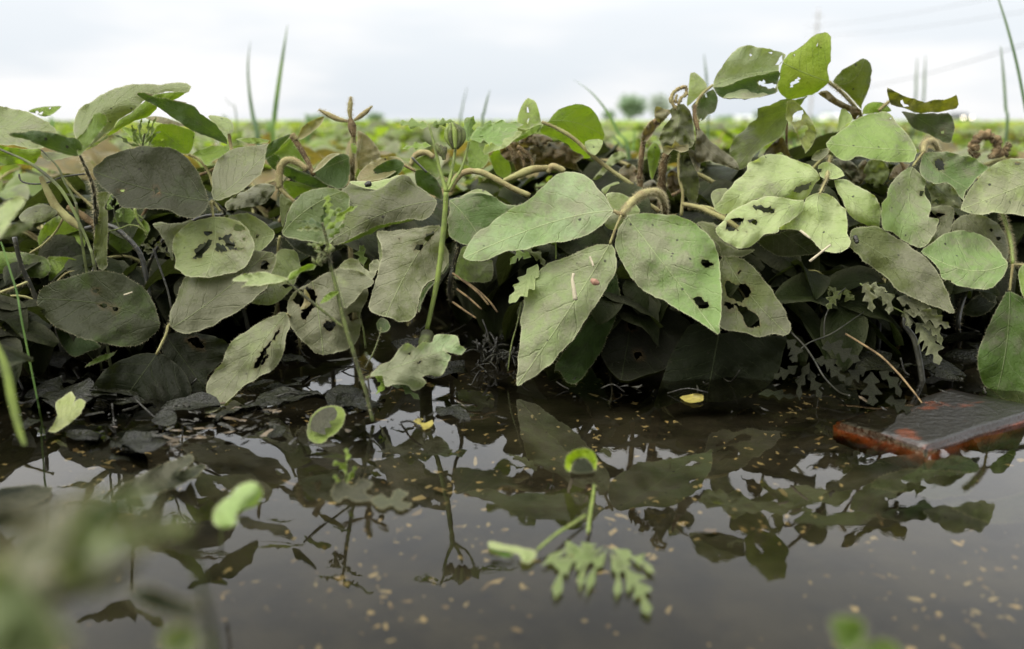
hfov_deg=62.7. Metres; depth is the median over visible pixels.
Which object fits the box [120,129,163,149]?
soybean plant
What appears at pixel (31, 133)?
soybean plant
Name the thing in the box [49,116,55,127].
grass blade
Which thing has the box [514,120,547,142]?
soybean plant
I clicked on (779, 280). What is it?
weed plant
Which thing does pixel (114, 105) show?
soybean plant
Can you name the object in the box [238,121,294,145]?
soybean plant
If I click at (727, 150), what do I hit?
soybean plant
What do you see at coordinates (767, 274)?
soybean plant
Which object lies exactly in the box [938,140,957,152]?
soybean plant
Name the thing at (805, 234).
straw piece
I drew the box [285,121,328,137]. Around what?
soybean plant
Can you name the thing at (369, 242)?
soybean plant
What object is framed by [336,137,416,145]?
soybean plant
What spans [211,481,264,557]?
weed plant
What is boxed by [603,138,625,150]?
soybean plant
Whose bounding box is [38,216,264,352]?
soybean plant
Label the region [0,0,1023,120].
sky
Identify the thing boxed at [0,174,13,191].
soybean plant
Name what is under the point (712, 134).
soybean plant
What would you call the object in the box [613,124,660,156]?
soybean plant
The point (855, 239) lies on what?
seed husk
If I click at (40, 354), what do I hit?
soybean plant
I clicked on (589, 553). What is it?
weed plant
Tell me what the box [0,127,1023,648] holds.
ground
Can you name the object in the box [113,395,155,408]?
drowned leaf
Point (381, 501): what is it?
floating leaf
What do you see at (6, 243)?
soybean plant
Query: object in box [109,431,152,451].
drowned leaf
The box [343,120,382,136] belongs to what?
soybean plant
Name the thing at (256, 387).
drowned leaf
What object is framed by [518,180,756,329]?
soybean plant
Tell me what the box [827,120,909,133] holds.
soybean plant
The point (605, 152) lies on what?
soybean plant
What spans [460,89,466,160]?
grass blade
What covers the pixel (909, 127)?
soybean plant
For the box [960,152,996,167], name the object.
soybean plant
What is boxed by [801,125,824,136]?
soybean plant
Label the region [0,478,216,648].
weed plant
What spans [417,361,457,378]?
drowned leaf
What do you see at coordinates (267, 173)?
soybean plant
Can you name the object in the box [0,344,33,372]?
soybean plant
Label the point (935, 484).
submerged leaf
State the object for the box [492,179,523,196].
soybean plant
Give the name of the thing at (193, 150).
soybean plant
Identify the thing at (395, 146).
soybean plant
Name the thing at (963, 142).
soybean plant
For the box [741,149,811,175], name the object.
soybean plant
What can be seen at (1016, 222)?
soybean plant
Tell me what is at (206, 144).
soybean plant
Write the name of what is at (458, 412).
drowned leaf
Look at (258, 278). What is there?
weed plant
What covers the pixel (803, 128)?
soybean plant
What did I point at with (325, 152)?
soybean plant
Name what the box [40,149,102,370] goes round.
grass blade
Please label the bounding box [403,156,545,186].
soybean plant
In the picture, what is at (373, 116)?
tree
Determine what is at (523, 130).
soybean plant
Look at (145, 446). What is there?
drowned leaf
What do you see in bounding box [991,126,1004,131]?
soybean plant
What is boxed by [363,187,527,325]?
soybean plant
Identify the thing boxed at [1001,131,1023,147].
soybean plant
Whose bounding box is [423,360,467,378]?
drowned leaf
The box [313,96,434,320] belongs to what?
soybean plant
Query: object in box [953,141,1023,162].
soybean plant
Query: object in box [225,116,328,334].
soybean plant
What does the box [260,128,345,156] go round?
soybean plant
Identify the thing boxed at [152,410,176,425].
drowned leaf
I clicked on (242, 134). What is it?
soybean plant
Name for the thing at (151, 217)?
soybean plant
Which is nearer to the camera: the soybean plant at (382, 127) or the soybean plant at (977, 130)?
the soybean plant at (382, 127)
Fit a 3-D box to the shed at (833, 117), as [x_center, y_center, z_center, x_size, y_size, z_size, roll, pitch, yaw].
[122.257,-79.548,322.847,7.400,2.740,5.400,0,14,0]
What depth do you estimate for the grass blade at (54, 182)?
0.56 m
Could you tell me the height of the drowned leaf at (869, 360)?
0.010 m
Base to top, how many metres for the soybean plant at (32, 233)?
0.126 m
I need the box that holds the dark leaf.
[571,458,594,473]
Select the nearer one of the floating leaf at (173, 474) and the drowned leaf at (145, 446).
the floating leaf at (173, 474)
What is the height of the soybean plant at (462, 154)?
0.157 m
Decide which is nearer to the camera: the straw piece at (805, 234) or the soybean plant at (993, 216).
the straw piece at (805, 234)
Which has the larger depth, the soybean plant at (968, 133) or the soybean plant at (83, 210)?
the soybean plant at (968, 133)
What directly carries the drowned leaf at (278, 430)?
on the water
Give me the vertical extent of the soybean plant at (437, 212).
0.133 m
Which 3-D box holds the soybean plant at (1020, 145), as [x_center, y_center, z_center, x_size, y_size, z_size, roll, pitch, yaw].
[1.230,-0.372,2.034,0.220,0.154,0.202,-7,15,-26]
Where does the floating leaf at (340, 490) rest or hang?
on the water
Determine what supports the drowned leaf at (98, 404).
on the water
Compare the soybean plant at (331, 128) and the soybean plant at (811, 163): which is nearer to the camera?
the soybean plant at (811, 163)
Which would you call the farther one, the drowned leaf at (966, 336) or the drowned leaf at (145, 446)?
the drowned leaf at (966, 336)
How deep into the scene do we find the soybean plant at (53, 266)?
0.64 m
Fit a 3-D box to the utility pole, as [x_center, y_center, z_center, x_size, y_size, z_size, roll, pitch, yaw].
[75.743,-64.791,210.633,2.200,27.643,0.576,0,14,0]
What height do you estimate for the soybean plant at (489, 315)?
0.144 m
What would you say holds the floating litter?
on the water
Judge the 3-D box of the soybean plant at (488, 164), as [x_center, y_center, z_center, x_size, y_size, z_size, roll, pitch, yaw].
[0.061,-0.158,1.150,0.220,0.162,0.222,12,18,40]
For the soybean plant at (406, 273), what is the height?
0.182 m
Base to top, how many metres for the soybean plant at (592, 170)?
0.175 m
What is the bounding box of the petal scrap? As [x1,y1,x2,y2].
[590,278,599,284]
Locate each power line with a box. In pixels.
[815,0,979,25]
[843,12,1019,34]
[873,44,1023,85]
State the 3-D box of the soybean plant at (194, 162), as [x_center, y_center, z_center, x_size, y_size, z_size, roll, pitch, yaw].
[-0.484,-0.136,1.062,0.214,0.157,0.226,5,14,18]
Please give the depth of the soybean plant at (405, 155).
1.51 m
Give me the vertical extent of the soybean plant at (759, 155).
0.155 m
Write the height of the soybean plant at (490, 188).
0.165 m
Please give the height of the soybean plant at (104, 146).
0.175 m
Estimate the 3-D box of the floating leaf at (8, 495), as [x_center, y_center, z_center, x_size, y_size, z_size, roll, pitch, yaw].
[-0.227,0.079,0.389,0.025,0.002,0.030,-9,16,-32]
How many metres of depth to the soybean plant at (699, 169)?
1.01 m
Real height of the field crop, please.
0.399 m
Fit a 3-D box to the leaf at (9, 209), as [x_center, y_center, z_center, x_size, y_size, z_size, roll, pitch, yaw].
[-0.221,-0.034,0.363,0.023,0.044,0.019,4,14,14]
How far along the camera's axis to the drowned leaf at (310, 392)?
0.53 m
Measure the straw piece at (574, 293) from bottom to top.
0.017 m
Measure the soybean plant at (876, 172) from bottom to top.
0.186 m
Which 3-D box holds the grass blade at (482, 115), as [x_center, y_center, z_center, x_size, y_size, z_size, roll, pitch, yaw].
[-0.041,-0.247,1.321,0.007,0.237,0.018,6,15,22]
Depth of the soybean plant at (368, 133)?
2.88 m
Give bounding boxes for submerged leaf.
[871,467,975,499]
[941,490,1023,524]
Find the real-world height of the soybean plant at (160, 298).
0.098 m
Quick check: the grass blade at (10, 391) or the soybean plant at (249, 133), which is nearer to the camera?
the grass blade at (10, 391)
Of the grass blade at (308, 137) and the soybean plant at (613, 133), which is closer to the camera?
the soybean plant at (613, 133)
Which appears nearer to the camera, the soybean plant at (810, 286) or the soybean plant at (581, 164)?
the soybean plant at (810, 286)
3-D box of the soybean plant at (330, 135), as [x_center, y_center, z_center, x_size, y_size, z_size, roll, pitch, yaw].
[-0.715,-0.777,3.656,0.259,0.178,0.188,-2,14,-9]
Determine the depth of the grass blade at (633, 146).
1.30 m
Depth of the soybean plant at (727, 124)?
2.62 m
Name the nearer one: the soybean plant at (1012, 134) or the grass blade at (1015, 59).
the grass blade at (1015, 59)
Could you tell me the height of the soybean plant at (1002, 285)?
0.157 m
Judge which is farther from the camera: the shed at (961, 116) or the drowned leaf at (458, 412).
the shed at (961, 116)
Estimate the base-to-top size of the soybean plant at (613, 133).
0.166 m
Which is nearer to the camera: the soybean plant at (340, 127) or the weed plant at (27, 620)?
the weed plant at (27, 620)
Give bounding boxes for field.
[152,121,1004,126]
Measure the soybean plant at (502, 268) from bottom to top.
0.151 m
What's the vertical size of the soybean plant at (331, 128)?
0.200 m
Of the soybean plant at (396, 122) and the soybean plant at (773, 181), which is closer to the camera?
the soybean plant at (773, 181)
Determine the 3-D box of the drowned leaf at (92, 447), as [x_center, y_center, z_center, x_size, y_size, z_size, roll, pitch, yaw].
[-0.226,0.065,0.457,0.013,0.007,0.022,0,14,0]
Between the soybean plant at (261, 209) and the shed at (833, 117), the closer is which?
the soybean plant at (261, 209)
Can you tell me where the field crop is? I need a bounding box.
[43,119,1023,139]
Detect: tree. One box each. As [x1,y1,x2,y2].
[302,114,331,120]
[363,112,385,120]
[601,109,616,119]
[615,93,648,119]
[645,92,671,117]
[713,115,733,120]
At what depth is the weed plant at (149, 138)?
0.64 m
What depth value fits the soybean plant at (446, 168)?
1.29 m
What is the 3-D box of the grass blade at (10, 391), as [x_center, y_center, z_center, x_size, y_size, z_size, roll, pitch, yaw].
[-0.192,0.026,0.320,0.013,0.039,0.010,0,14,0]
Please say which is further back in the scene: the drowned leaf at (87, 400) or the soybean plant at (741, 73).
the soybean plant at (741, 73)
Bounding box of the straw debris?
[0,370,1023,648]
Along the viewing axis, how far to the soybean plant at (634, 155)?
1.25 m
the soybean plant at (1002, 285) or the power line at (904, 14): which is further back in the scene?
the power line at (904, 14)
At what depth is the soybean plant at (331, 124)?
5.14 m
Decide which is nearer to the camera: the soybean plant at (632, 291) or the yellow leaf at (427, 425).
the yellow leaf at (427, 425)
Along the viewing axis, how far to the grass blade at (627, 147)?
1.10 m
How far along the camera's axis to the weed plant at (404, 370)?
0.51 m
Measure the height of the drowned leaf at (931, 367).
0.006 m
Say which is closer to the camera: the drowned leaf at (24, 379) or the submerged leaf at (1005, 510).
the submerged leaf at (1005, 510)
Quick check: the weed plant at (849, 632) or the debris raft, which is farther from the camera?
the debris raft
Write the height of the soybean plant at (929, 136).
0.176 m
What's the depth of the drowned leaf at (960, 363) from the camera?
0.61 m
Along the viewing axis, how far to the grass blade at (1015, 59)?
1.00 m
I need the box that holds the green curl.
[563,448,596,471]
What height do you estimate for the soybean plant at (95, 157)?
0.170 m
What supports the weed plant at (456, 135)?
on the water
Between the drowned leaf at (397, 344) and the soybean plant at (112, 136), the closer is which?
the drowned leaf at (397, 344)
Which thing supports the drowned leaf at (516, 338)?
on the water
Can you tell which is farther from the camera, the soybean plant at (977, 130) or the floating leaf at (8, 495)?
the soybean plant at (977, 130)
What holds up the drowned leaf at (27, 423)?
on the water
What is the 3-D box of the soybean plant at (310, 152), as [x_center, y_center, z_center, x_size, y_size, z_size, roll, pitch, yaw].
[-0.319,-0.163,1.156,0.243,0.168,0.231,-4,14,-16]
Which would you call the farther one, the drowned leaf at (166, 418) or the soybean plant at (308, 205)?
the soybean plant at (308, 205)
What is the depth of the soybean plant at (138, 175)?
0.57 m
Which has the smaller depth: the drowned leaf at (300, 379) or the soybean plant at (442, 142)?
the drowned leaf at (300, 379)
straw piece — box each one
[571,273,577,299]
[800,230,810,238]
[809,244,830,261]
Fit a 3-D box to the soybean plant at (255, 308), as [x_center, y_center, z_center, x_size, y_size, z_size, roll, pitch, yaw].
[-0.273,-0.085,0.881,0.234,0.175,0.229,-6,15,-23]
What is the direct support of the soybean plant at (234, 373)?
on the water
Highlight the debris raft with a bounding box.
[150,394,280,451]
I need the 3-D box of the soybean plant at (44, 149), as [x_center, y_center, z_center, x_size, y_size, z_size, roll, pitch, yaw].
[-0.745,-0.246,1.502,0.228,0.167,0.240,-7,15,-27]
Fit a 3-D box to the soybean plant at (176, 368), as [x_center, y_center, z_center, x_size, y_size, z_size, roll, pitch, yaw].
[-0.272,-0.005,0.610,0.129,0.109,0.226,-12,18,-40]
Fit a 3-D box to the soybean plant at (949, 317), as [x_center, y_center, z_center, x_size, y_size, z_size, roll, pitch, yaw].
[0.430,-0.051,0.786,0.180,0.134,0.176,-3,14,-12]
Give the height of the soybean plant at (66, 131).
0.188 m
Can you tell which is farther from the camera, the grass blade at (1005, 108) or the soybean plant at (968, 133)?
the soybean plant at (968, 133)
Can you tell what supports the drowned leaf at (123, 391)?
on the water
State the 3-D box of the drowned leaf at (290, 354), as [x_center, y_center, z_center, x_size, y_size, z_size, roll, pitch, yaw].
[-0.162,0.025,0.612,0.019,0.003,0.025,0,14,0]
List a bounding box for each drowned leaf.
[2,375,47,390]
[15,418,40,430]
[23,375,64,418]
[24,397,46,407]
[39,378,93,408]
[49,352,71,367]
[63,372,98,386]
[66,429,102,439]
[71,352,112,366]
[74,393,116,404]
[84,399,118,410]
[84,434,109,454]
[89,385,139,395]
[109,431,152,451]
[109,449,147,469]
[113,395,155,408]
[120,438,168,452]
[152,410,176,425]
[159,392,220,410]
[212,399,265,424]
[215,405,263,421]
[247,379,283,393]
[256,386,298,405]
[263,382,301,388]
[263,425,285,437]
[277,392,321,408]
[278,353,303,363]
[279,355,308,364]
[290,375,309,381]
[294,322,335,339]
[295,390,324,398]
[325,385,385,412]
[335,392,381,412]
[391,337,419,349]
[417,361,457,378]
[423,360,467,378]
[435,405,470,420]
[499,332,519,342]
[829,363,907,393]
[855,350,899,371]
[867,367,920,395]
[904,363,936,374]
[912,345,965,382]
[935,331,983,344]
[941,348,978,369]
[948,359,969,371]
[963,341,980,347]
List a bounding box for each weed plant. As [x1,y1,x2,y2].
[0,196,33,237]
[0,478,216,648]
[106,195,122,227]
[108,208,171,308]
[115,117,160,146]
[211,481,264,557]
[232,195,374,421]
[332,448,356,482]
[338,245,378,347]
[364,318,465,399]
[399,116,522,361]
[488,484,654,616]
[507,242,556,370]
[759,312,921,413]
[770,269,854,339]
[827,614,902,648]
[860,282,949,397]
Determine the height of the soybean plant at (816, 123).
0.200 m
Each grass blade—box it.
[0,148,111,365]
[0,242,45,438]
[0,347,26,444]
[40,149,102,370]
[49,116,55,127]
[225,98,239,144]
[247,46,260,145]
[266,119,270,133]
[270,24,287,141]
[305,113,310,157]
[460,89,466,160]
[481,91,489,126]
[574,80,630,159]
[611,135,630,159]
[632,129,634,150]
[704,56,708,138]
[911,57,917,140]
[919,55,925,138]
[998,0,1023,107]
[1000,46,1008,145]
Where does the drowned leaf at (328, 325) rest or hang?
on the water
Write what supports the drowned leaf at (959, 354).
on the water
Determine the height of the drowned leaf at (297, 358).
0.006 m
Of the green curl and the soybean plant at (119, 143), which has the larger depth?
the soybean plant at (119, 143)
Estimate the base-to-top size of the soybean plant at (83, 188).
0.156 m
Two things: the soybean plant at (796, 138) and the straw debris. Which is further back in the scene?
the soybean plant at (796, 138)
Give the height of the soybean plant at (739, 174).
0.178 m
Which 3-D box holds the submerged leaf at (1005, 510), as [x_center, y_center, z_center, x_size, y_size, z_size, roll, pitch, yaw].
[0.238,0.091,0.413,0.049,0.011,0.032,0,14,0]
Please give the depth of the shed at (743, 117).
320.64 m
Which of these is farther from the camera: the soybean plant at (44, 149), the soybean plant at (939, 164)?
the soybean plant at (44, 149)
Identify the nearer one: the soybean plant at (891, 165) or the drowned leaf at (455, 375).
the drowned leaf at (455, 375)
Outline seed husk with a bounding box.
[853,235,858,243]
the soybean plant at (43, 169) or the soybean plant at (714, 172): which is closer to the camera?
the soybean plant at (714, 172)
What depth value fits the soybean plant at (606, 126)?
5.02 m
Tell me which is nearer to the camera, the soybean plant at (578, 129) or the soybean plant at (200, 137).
the soybean plant at (578, 129)
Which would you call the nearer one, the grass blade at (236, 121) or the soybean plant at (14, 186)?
the soybean plant at (14, 186)
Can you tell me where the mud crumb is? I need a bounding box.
[364,181,371,186]
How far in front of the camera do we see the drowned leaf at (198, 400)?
0.51 m
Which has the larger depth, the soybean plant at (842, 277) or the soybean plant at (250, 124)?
the soybean plant at (250, 124)
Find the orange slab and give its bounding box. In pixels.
[833,389,1023,469]
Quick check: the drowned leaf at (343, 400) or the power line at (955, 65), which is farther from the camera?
the power line at (955, 65)
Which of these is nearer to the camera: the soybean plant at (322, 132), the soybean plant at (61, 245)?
the soybean plant at (61, 245)
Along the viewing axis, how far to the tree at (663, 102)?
327.51 m
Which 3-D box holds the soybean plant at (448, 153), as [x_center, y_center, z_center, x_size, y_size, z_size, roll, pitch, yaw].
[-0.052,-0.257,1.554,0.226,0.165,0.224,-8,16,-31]
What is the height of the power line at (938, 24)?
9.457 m
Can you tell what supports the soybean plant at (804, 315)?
on the water
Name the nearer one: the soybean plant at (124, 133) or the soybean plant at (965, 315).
the soybean plant at (965, 315)
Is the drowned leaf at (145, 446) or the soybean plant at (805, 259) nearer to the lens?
the drowned leaf at (145, 446)
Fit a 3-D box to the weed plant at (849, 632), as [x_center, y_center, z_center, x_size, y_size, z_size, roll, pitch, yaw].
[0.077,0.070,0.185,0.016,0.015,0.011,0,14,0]
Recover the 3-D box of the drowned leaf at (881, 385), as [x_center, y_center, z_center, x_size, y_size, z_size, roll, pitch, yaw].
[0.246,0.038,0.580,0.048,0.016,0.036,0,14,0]
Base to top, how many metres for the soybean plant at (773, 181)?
0.170 m
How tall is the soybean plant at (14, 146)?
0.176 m
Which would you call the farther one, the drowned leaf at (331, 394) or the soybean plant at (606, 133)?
the soybean plant at (606, 133)
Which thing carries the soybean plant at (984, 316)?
on the water
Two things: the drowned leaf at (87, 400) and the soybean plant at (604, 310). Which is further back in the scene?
the soybean plant at (604, 310)
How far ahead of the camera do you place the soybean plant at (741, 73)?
0.67 m
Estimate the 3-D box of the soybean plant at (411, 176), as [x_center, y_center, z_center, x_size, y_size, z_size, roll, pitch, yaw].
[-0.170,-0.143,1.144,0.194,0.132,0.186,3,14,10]
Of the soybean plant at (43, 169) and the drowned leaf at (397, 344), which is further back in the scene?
the soybean plant at (43, 169)
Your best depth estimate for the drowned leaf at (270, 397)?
0.52 m
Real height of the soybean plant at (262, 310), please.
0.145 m
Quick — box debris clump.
[452,272,519,371]
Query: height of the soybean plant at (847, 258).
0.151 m
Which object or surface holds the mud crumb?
on the soybean plant at (406, 273)
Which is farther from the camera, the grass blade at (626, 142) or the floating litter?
the grass blade at (626, 142)
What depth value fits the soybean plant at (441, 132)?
2.76 m
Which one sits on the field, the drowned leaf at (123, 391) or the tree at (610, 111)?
the tree at (610, 111)
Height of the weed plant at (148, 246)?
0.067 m
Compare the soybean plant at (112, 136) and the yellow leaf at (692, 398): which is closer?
the yellow leaf at (692, 398)
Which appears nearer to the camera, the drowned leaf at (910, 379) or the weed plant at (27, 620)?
the weed plant at (27, 620)
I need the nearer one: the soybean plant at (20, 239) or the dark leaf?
the dark leaf
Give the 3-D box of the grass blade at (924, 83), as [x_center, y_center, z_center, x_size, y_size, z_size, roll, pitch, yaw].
[1.275,-0.641,2.628,0.012,0.388,0.036,0,14,0]
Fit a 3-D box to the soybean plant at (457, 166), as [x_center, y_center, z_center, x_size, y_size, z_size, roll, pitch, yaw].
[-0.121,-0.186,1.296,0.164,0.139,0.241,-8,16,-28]
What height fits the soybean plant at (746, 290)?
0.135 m
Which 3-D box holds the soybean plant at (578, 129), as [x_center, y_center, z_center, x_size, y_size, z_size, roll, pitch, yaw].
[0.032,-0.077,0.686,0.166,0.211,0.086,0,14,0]
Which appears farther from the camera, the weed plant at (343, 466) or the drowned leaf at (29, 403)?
the drowned leaf at (29, 403)
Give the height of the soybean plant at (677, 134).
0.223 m
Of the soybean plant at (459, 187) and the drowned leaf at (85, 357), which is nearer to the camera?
the drowned leaf at (85, 357)
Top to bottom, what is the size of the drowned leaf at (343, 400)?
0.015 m
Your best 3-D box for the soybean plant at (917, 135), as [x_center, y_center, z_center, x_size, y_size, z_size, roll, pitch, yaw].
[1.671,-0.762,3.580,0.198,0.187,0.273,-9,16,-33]
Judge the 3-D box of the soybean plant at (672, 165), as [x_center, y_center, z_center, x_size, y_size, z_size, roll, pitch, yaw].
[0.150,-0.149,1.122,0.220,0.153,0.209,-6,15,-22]
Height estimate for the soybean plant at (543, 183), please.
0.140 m
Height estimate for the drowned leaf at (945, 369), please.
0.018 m
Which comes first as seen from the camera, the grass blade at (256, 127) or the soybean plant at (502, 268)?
the soybean plant at (502, 268)
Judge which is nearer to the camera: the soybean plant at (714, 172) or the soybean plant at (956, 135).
the soybean plant at (714, 172)
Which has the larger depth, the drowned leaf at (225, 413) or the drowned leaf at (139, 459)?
the drowned leaf at (225, 413)
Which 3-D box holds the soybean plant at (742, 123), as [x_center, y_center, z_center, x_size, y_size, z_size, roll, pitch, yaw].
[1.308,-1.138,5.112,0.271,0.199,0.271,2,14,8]
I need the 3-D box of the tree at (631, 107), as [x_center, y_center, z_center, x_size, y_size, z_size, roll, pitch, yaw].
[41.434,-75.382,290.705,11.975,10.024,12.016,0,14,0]
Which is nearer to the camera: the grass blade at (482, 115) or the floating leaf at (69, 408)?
the floating leaf at (69, 408)
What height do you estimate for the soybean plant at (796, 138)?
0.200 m
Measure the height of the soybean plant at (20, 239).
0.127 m
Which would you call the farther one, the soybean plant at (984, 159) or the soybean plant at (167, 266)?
the soybean plant at (984, 159)
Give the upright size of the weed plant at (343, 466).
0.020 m
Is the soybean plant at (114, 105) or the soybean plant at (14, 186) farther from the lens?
the soybean plant at (14, 186)
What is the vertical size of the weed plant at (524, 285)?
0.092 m
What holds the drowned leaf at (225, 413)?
on the water
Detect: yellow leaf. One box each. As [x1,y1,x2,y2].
[414,418,433,428]
[680,394,703,402]
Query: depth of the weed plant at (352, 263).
0.57 m
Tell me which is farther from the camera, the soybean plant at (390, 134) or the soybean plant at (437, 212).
the soybean plant at (390, 134)
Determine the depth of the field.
59.44 m
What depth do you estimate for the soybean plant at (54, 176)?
1.11 m
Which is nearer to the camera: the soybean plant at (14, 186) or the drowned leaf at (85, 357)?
the drowned leaf at (85, 357)
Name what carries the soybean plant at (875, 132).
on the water
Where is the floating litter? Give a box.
[0,322,986,450]
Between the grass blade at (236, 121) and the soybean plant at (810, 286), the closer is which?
the soybean plant at (810, 286)
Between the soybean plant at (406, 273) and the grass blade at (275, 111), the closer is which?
the soybean plant at (406, 273)
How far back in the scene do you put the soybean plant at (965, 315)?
0.76 m
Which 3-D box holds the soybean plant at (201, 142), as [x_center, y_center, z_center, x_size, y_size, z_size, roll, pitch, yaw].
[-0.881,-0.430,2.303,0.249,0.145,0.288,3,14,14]
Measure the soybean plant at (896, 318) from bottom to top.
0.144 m
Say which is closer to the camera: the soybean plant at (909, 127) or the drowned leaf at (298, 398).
the drowned leaf at (298, 398)
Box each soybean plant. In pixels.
[0,106,153,379]
[0,139,120,175]
[0,156,95,220]
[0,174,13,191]
[0,180,86,283]
[0,191,149,280]
[0,197,114,248]
[0,222,140,292]
[0,239,160,340]
[0,256,122,379]
[0,293,59,386]
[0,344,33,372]
[2,145,57,173]
[12,173,251,260]
[31,167,54,174]
[37,249,275,422]
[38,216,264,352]
[39,147,55,151]
[41,82,268,352]
[46,121,123,140]
[49,171,80,178]
[56,126,74,137]
[56,132,128,149]
[70,242,234,355]
[78,208,233,216]
[81,148,116,181]
[87,205,230,259]
[93,133,290,353]
[117,129,126,135]
[120,120,156,139]
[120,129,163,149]
[123,141,216,159]
[143,239,312,331]
[154,170,335,313]
[178,188,370,320]
[182,148,268,164]
[183,154,200,167]
[193,134,217,146]
[193,140,214,145]
[196,165,279,218]
[203,180,279,218]
[205,267,373,413]
[208,164,341,215]
[212,132,270,163]
[214,129,261,145]
[219,130,311,147]
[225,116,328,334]
[228,188,349,314]
[232,127,265,145]
[232,189,447,331]
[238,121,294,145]
[242,146,324,190]
[244,122,289,133]
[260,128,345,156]
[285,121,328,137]
[294,127,299,133]
[297,131,326,140]
[305,146,420,168]
[309,148,343,163]
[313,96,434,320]
[316,121,342,132]
[322,129,358,150]
[328,124,358,151]
[328,140,515,322]
[333,124,350,149]
[334,131,408,155]
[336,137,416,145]
[342,141,467,197]
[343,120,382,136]
[346,166,375,283]
[357,129,395,137]
[361,120,440,153]
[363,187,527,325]
[365,189,473,296]
[373,178,478,278]
[378,125,431,149]
[394,121,424,135]
[402,161,473,180]
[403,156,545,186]
[405,173,415,183]
[417,121,475,147]
[417,176,551,189]
[419,123,471,155]
[428,225,618,341]
[432,143,490,162]
[432,148,467,161]
[438,142,491,178]
[445,182,661,290]
[447,183,522,297]
[448,190,534,199]
[449,98,643,197]
[463,171,786,408]
[473,121,495,127]
[475,161,580,193]
[481,161,546,182]
[489,128,525,159]
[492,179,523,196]
[502,243,663,380]
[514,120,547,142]
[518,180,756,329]
[536,140,699,184]
[549,159,588,179]
[582,160,721,332]
[593,85,738,216]
[602,121,628,131]
[603,130,612,141]
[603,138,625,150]
[604,131,616,140]
[605,142,638,158]
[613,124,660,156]
[615,248,764,322]
[617,249,827,329]
[618,171,868,324]
[636,141,737,183]
[645,122,717,152]
[645,148,763,171]
[653,159,888,236]
[655,182,882,276]
[666,162,721,171]
[667,163,676,166]
[669,253,830,365]
[682,154,881,337]
[687,32,871,168]
[692,177,959,335]
[695,120,745,151]
[695,122,770,161]
[714,141,791,154]
[715,144,781,154]
[728,121,751,128]
[729,96,828,169]
[731,157,929,213]
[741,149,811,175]
[766,259,910,386]
[781,132,893,182]
[784,125,804,145]
[788,120,838,144]
[791,225,955,349]
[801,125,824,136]
[805,246,999,349]
[812,121,845,133]
[826,88,988,347]
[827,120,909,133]
[828,179,987,332]
[833,129,1012,323]
[843,183,1020,324]
[849,158,1023,403]
[859,148,981,169]
[883,237,1016,334]
[898,238,1022,333]
[901,125,924,136]
[903,129,926,139]
[912,140,961,150]
[915,156,1023,244]
[918,131,1003,151]
[922,134,961,149]
[929,185,1023,333]
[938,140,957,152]
[953,138,992,152]
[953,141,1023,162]
[954,121,998,138]
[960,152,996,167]
[961,243,1017,328]
[967,121,999,131]
[980,138,1023,150]
[985,143,1023,151]
[990,214,1023,245]
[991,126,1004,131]
[999,125,1023,143]
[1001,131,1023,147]
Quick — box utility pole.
[809,8,822,118]
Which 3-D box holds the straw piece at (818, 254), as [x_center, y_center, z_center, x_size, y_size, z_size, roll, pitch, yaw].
[0.203,-0.047,0.554,0.014,0.012,0.002,0,14,0]
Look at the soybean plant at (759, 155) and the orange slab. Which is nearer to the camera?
the orange slab
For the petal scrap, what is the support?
on the soybean plant at (663, 254)
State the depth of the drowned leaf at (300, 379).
0.56 m
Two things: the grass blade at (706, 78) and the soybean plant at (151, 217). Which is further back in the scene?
the grass blade at (706, 78)
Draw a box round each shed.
[734,115,752,120]
[819,114,839,120]
[950,113,973,120]
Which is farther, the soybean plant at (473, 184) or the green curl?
the soybean plant at (473, 184)
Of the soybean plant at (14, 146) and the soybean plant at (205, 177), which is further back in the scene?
the soybean plant at (14, 146)
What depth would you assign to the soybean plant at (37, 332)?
0.54 m
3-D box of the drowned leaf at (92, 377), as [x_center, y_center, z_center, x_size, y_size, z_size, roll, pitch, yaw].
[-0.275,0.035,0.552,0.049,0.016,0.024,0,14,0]
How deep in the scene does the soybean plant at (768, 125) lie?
0.67 m
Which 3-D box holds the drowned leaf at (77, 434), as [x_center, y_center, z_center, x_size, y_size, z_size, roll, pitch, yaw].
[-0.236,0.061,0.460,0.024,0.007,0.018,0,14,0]
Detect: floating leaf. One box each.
[0,484,52,506]
[48,392,84,432]
[113,454,205,494]
[306,405,345,443]
[330,477,375,502]
[372,488,412,511]
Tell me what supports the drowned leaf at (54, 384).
on the water
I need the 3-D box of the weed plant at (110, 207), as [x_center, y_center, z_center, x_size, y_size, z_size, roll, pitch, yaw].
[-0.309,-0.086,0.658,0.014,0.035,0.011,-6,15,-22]
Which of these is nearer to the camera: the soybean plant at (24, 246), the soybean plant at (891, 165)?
the soybean plant at (24, 246)
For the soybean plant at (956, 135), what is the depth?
2.43 m
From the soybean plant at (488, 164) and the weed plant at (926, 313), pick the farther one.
the soybean plant at (488, 164)
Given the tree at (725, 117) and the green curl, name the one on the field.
the tree at (725, 117)
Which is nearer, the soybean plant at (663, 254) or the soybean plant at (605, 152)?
the soybean plant at (663, 254)
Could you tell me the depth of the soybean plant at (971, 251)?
0.57 m
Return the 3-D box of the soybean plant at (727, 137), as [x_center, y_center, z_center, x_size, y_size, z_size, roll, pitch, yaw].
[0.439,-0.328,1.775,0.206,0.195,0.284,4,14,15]
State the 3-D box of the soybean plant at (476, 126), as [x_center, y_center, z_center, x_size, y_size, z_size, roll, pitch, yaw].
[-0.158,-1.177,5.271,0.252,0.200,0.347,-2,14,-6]
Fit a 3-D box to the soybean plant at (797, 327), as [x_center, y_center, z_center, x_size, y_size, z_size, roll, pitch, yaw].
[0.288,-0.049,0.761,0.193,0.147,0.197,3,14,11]

